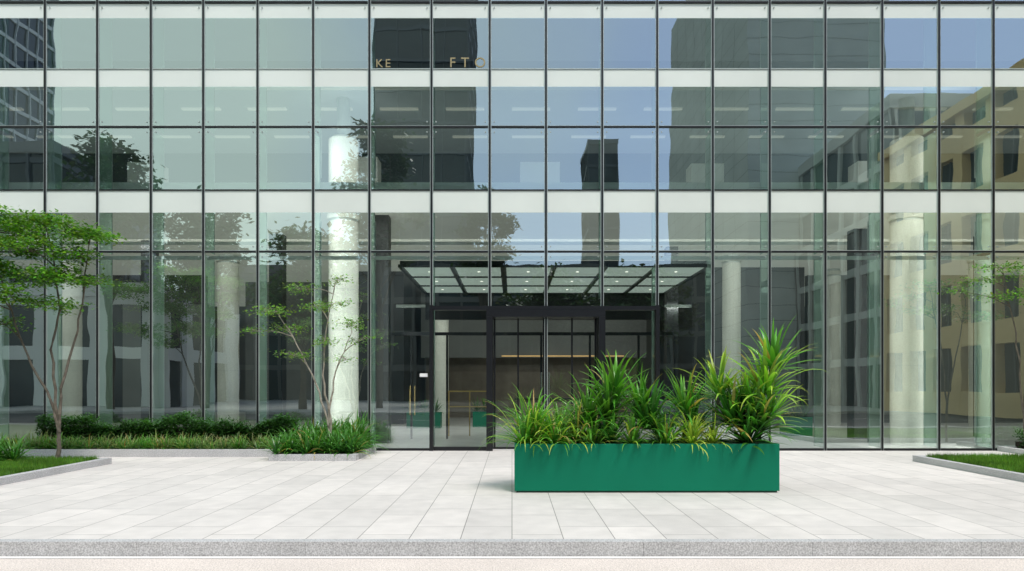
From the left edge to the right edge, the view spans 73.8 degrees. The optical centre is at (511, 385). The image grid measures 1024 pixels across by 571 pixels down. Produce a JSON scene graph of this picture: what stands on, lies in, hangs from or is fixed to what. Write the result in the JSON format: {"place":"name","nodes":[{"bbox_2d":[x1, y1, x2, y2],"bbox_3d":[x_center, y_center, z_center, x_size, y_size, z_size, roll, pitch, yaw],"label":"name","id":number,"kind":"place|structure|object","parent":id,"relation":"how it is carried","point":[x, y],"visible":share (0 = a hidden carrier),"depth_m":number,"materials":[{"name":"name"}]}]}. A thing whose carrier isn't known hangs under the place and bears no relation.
{"place":"outdoors","nodes":[
{"label":"outdoors","id":0,"kind":"place"},
{"bbox_2d":[0,429,277,449],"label":"border grass","id":1,"kind":"structure","parent":0,"point":[46,442],"depth_m":16.15,"materials":[{"name":"green plant"}]},
{"bbox_2d":[0,450,1023,538],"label":"plaza pavement","id":2,"kind":"structure","parent":0,"point":[476,495],"depth_m":9.63,"materials":[{"name":"grey stone"}]},
{"bbox_2d":[0,458,111,485],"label":"lawn bed","id":3,"kind":"object","parent":2,"relation":"on","point":[24,476],"visible":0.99,"depth_m":12.62,"materials":[{"name":"grey concrete"}]},
{"bbox_2d":[0,434,39,460],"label":"fern plants","id":4,"kind":"object","parent":3,"relation":"on","point":[12,453],"visible":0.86,"depth_m":13.78,"materials":[{"name":"green plant"}]},
{"bbox_2d":[0,454,98,475],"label":"lawn grass","id":5,"kind":"structure","parent":3,"relation":"on","point":[10,467],"depth_m":13.20,"materials":[{"name":"green plant"}]},
{"bbox_2d":[0,205,129,457],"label":"maple tree","id":6,"kind":"object","parent":3,"relation":"on","point":[19,224],"visible":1,"depth_m":13.94,"materials":[{"name":"green plant"}]},
{"bbox_2d":[7,445,272,456],"bbox_3d":[-13.690,1.590,16.575,16.620,0.180,1.450,0,0,0],"label":"planting bed","id":7,"kind":"object","parent":2,"relation":"on","point":[188,452],"depth_m":15.85,"materials":[{"name":"stone"}]},
{"bbox_2d":[34,409,301,446],"bbox_3d":[-8.506,1.113,16.992,6.525,1.013,0.653,0,0,0],"label":"hedge","id":8,"kind":"object","parent":7,"relation":"on","point":[169,427],"visible":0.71,"depth_m":16.80,"materials":[{"name":"green plant"}]},
{"bbox_2d":[269,446,375,460],"bbox_3d":[-4.400,1.605,16.160,1.920,0.150,2.280,0,0,0],"label":"planting bed","id":9,"kind":"object","parent":2,"relation":"on","point":[322,456],"visible":0.56,"depth_m":15.02,"materials":[{"name":"stone"}]},
{"bbox_2d":[236,272,382,437],"bbox_3d":[-4.832,-0.526,15.969,3.511,4.174,1.277,0,0,0],"label":"maple tree","id":10,"kind":"object","parent":9,"relation":"on","point":[328,417],"visible":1,"depth_m":15.97,"materials":[{"name":"green plant"}]},
{"bbox_2d":[263,409,388,459],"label":"fern plants","id":11,"kind":"object","parent":9,"relation":"in","point":[347,437],"visible":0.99,"depth_m":15.51,"materials":[{"name":"green plant"}]},
{"bbox_2d":[420,305,659,450],"bbox_3d":[0.698,-0.180,17.615,6.095,3.700,0.670,0,0,0],"label":"entrance door frame","id":12,"kind":"object","parent":2,"relation":"on","point":[596,314],"visible":0.66,"depth_m":17.30,"materials":[{"name":"black metal"}]},
{"bbox_2d":[514,439,779,491],"bbox_3d":[2.095,1.290,11.040,4.110,0.759,0.920,0,0,0],"label":"green planter","id":13,"kind":"object","parent":2,"relation":"on","point":[647,467],"visible":0.81,"depth_m":10.58,"materials":[{"name":"paint"}]},
{"bbox_2d":[480,385,581,456],"bbox_3d":[0.393,0.550,10.954,1.696,1.201,1.711,0,0,37],"label":"spider plant","id":14,"kind":"object","parent":13,"relation":"in","point":[525,431],"visible":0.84,"depth_m":10.75,"materials":[{"name":"green plant"}]},
{"bbox_2d":[513,397,588,453],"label":"spider plant","id":15,"kind":"object","parent":13,"relation":"in","point":[554,435],"visible":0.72,"depth_m":10.71,"materials":[{"name":"green plant"}]},
{"bbox_2d":[543,391,626,451],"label":"spider plant","id":16,"kind":"object","parent":13,"relation":"in","point":[592,439],"visible":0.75,"depth_m":10.75,"materials":[{"name":"green plant"}]},
{"bbox_2d":[552,351,650,443],"bbox_3d":[1.424,0.199,11.051,1.992,1.606,1.622,0,0,0],"label":"dracaena plant","id":17,"kind":"object","parent":13,"relation":"on","point":[605,405],"visible":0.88,"depth_m":10.93,"materials":[{"name":"green plant"}]},
{"bbox_2d":[607,362,684,435],"bbox_3d":[2.105,0.290,11.020,1.321,1.339,1.528,0,0,-40],"label":"dracaena plant","id":18,"kind":"object","parent":13,"relation":"on","point":[644,410],"visible":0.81,"depth_m":10.92,"materials":[{"name":"green plant"}]},
{"bbox_2d":[602,391,702,448],"bbox_3d":[2.329,0.603,11.004,1.573,1.057,2.007,0,0,43],"label":"spider plant","id":19,"kind":"object","parent":13,"relation":"in","point":[634,436],"visible":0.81,"depth_m":10.75,"materials":[{"name":"green plant"}]},
{"bbox_2d":[659,365,732,441],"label":"dracaena plant","id":20,"kind":"object","parent":13,"relation":"on","point":[689,399],"visible":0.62,"depth_m":11.04,"materials":[{"name":"green plant"}]},
{"bbox_2d":[663,409,739,455],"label":"spider plant","id":21,"kind":"object","parent":13,"relation":"in","point":[694,433],"visible":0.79,"depth_m":10.75,"materials":[{"name":"green plant"}]},
{"bbox_2d":[676,346,787,443],"bbox_3d":[3.571,0.185,11.220,1.880,1.621,1.641,0,0,0],"label":"dracaena plant","id":22,"kind":"object","parent":13,"relation":"on","point":[725,382],"visible":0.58,"depth_m":11.07,"materials":[{"name":"green plant"}]},
{"bbox_2d":[687,372,800,453],"bbox_3d":[3.659,0.388,10.952,1.906,1.362,1.572,0,0,0],"label":"spider plant","id":23,"kind":"object","parent":13,"relation":"on","point":[754,420],"visible":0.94,"depth_m":10.81,"materials":[{"name":"green plant"}]},
{"bbox_2d":[706,317,821,443],"bbox_3d":[4.147,-0.067,11.100,1.727,2.141,1.540,0,0,-24],"label":"dracaena plant","id":24,"kind":"object","parent":13,"relation":"on","point":[772,358],"visible":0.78,"depth_m":10.97,"materials":[{"name":"green plant"}]},
{"bbox_2d":[913,455,1023,481],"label":"lawn bed","id":25,"kind":"object","parent":2,"relation":"on","point":[1004,474],"visible":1,"depth_m":13.08,"materials":[{"name":"grey concrete"}]},
{"bbox_2d":[997,446,1023,453],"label":"planting bed","id":26,"kind":"object","parent":2,"relation":"on","point":[1011,449],"visible":0.96,"depth_m":16.91,"materials":[{"name":"stone"}]},
{"bbox_2d":[937,258,1023,432],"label":"maple tree","id":27,"kind":"object","parent":26,"relation":"on","point":[1006,294],"visible":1,"depth_m":15.98,"materials":[{"name":"green plant"}]},
{"bbox_2d":[1012,427,1023,448],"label":"hedge","id":28,"kind":"object","parent":26,"relation":"on","point":[1019,444],"visible":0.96,"depth_m":17.04,"materials":[{"name":"green plant"}]},
{"bbox_2d":[9,412,1023,449],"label":"lobby floor","id":29,"kind":"structure","parent":0,"point":[956,435],"depth_m":22.03,"materials":[{"name":"stone"}]},
{"bbox_2d":[404,397,442,427],"bbox_3d":[-3.413,1.047,26.465,1.862,1.219,1.095,0,0,0],"label":"lobby planter","id":30,"kind":"object","parent":29,"relation":"on","point":[420,419],"visible":0.64,"depth_m":26.20,"materials":[{"name":"green paint"}]},
{"bbox_2d":[470,396,499,426],"bbox_3d":[-1.120,1.034,27.177,1.667,1.245,1.085,0,0,0],"label":"lobby planter","id":31,"kind":"object","parent":29,"relation":"on","point":[479,418],"visible":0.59,"depth_m":26.90,"materials":[{"name":"green paint"}]},
{"bbox_2d":[215,306,804,411],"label":"walls","id":32,"kind":"structure","parent":29,"relation":"on","point":[646,364],"depth_m":42.00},
{"bbox_2d":[0,0,1023,305],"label":"floor slabs","id":33,"kind":"structure","parent":32,"relation":"on","point":[522,40],"depth_m":21.36,"materials":[{"name":"grey concrete"}]},
{"bbox_2d":[4,61,1023,181],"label":"floor partitions","id":34,"kind":"object","parent":33,"relation":"on","point":[506,167],"visible":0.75,"depth_m":23.50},
{"bbox_2d":[0,0,1023,450],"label":"mullions and transoms","id":35,"kind":"object","parent":32,"relation":"attached to","point":[938,132],"visible":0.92,"depth_m":17.39,"materials":[{"name":"grey metal"}]},
{"bbox_2d":[0,0,989,446],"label":"glass fins","id":36,"kind":"object","parent":35,"relation":"attached to","point":[106,222],"visible":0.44,"depth_m":17.81,"materials":[{"name":"clear glass"}]},
{"bbox_2d":[0,4,1023,212],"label":"spandrel panels","id":37,"kind":"object","parent":35,"relation":"attached to","point":[529,201],"visible":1,"depth_m":17.41,"materials":[{"name":"white metal"}]},
{"bbox_2d":[398,261,706,319],"bbox_3d":[1.125,-2.750,20.635,8.250,1.040,5.450,0,0,0],"label":"entrance canopy","id":38,"kind":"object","parent":35,"relation":"attached to","point":[521,283],"depth_m":21.02,"materials":[{"name":"clear glass"}]},
{"bbox_2d":[9,267,1023,426],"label":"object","id":39,"kind":"structure","parent":29,"relation":"on","point":[183,344],"depth_m":30.00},
{"bbox_2d":[13,129,1023,442],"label":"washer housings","id":40,"kind":"object","parent":29,"relation":"on","point":[605,243],"visible":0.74,"depth_m":22.46,"materials":[{"name":"grey metal"}]},
{"bbox_2d":[62,97,989,445],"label":"lobby columns","id":41,"kind":"structure","parent":29,"relation":"on","point":[906,325],"depth_m":21.07,"materials":[{"name":"stone"}]},
{"bbox_2d":[391,332,674,438],"bbox_3d":[0.400,0.014,21.593,9.260,3.288,1.385,0,0,0],"label":"lobby screen","id":42,"kind":"object","parent":29,"relation":"on","point":[540,334],"visible":0.63,"depth_m":21.00,"materials":[{"name":"black metal"}]},
{"bbox_2d":[776,400,812,435],"bbox_3d":[9.399,1.060,22.599,1.519,1.192,1.036,0,0,0],"label":"lobby planter","id":43,"kind":"object","parent":29,"relation":"on","point":[805,423],"visible":0.87,"depth_m":22.30,"materials":[{"name":"green paint"}]},
{"bbox_2d":[925,452,1023,472],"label":"lawn grass","id":44,"kind":"structure","parent":0,"point":[1012,462],"depth_m":13.74,"materials":[{"name":"green plant"}]},
{"bbox_3d":[0.283,-8.815,17.400,52.367,20.970,0.016,0,0,0],"label":"facade glazing","id":45,"kind":"object","parent":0,"visible":0},
{"bbox_2d":[376,59,389,66],"bbox_3d":[-3.277,-8.202,17.388,0.361,0.205,0.008,0,0,0],"label":"gold lettering","id":46,"kind":"object","parent":45,"relation":"attached to","point":[380,60],"visible":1,"depth_m":17.38,"materials":[{"name":"gold metal"}]},
{"bbox_2d":[450,57,484,66],"bbox_3d":[-1.127,-8.223,17.388,0.891,0.252,0.008,0,0,0],"label":"gold lettering","id":47,"kind":"object","parent":45,"relation":"attached to","point":[451,61],"visible":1,"depth_m":17.38,"materials":[{"name":"gold metal"}]},
{"label":"ground","id":48,"kind":"structure","parent":0,"visible":0},
{"bbox_2d":[0,539,1023,555],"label":"granite kerb","id":49,"kind":"structure","parent":48,"relation":"on","point":[511,547],"depth_m":7.27,"materials":[{"name":"grey stone"}]},
{"bbox_2d":[0,558,1023,570],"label":"concrete gutter","id":50,"kind":"object","parent":48,"relation":"on","point":[511,564],"depth_m":6.94,"materials":[{"name":"beige concrete"}]},
{"bbox_2d":[0,556,1023,557],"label":"road marking","id":51,"kind":"object","parent":50,"relation":"on","point":[511,556],"visible":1,"depth_m":7.23,"materials":[{"name":"white paint"}]}
]}

